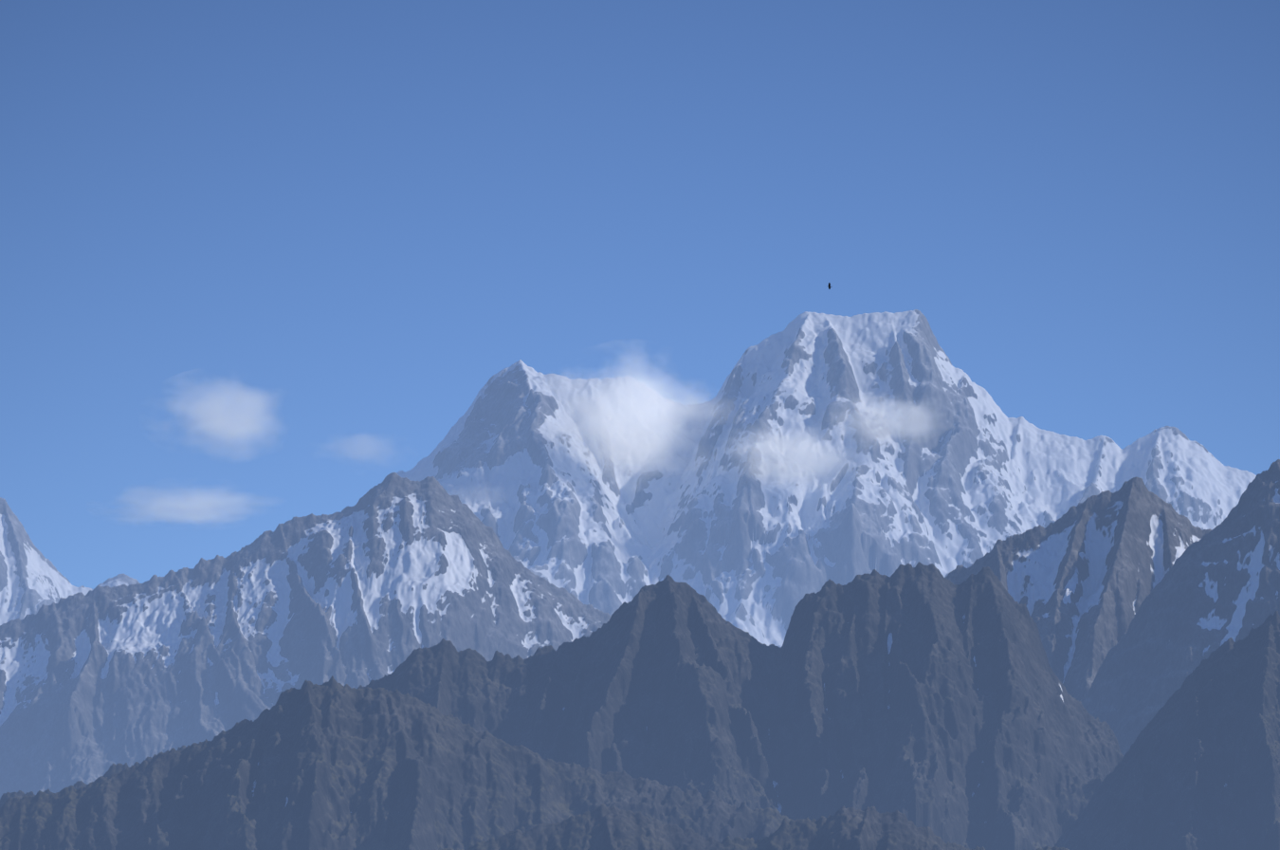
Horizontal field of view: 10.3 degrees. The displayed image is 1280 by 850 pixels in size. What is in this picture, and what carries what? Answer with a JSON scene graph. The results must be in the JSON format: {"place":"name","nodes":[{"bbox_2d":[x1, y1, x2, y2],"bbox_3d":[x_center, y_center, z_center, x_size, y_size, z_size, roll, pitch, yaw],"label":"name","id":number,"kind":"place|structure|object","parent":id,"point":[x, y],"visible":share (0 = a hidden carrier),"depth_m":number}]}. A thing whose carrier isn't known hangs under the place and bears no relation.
{"place":"outdoors","nodes":[
{"label":"outdoors","id":0,"kind":"place"},
{"bbox_2d":[0,496,139,624],"bbox_3d":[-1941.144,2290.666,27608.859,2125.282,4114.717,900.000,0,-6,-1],"label":"terrain","id":1,"kind":"structure","parent":0,"point":[33,579],"depth_m":27808.58},
{"bbox_2d":[0,472,611,798],"bbox_3d":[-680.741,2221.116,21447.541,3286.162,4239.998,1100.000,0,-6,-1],"label":"terrain","id":2,"kind":"structure","parent":0,"point":[390,573],"depth_m":21736.19},
{"bbox_2d":[0,675,971,849],"bbox_3d":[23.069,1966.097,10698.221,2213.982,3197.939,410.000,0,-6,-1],"label":"mountain","id":3,"kind":"structure","parent":0,"point":[332,763],"depth_m":10879.86},
{"bbox_2d":[0,561,1123,849],"bbox_3d":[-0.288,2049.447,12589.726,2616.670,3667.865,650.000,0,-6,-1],"label":"dark ridge","id":4,"kind":"structure","parent":0,"point":[935,700],"depth_m":12794.96},
{"bbox_2d":[0,0,1279,588],"label":"sky","id":5,"kind":"structure","parent":0,"point":[260,259]},
{"bbox_2d":[440,803,1069,849],"bbox_3d":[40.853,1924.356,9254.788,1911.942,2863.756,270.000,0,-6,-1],"label":"low terrain spurs","id":6,"kind":"structure","parent":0,"point":[602,826],"depth_m":9443.06},
{"bbox_2d":[396,309,1256,647],"bbox_3d":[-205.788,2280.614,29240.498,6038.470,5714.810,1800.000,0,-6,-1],"label":"terrain peaks","id":7,"kind":"object","parent":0,"point":[760,557],"visible":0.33,"depth_m":29497.46},
{"bbox_2d":[945,476,1211,700],"bbox_3d":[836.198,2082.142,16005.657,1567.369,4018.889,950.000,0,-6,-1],"label":"terrain","id":8,"kind":"structure","parent":0,"point":[1081,580],"depth_m":16398.40},
{"bbox_2d":[1054,610,1279,849],"bbox_3d":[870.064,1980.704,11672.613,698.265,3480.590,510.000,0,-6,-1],"label":"dark ridge","id":9,"kind":"structure","parent":0,"point":[1197,766],"depth_m":11842.98},
{"bbox_2d":[1079,458,1279,755],"bbox_3d":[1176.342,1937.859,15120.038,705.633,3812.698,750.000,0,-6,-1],"label":"mountain slope","id":10,"kind":"structure","parent":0,"point":[1216,587],"depth_m":15408.48}
]}

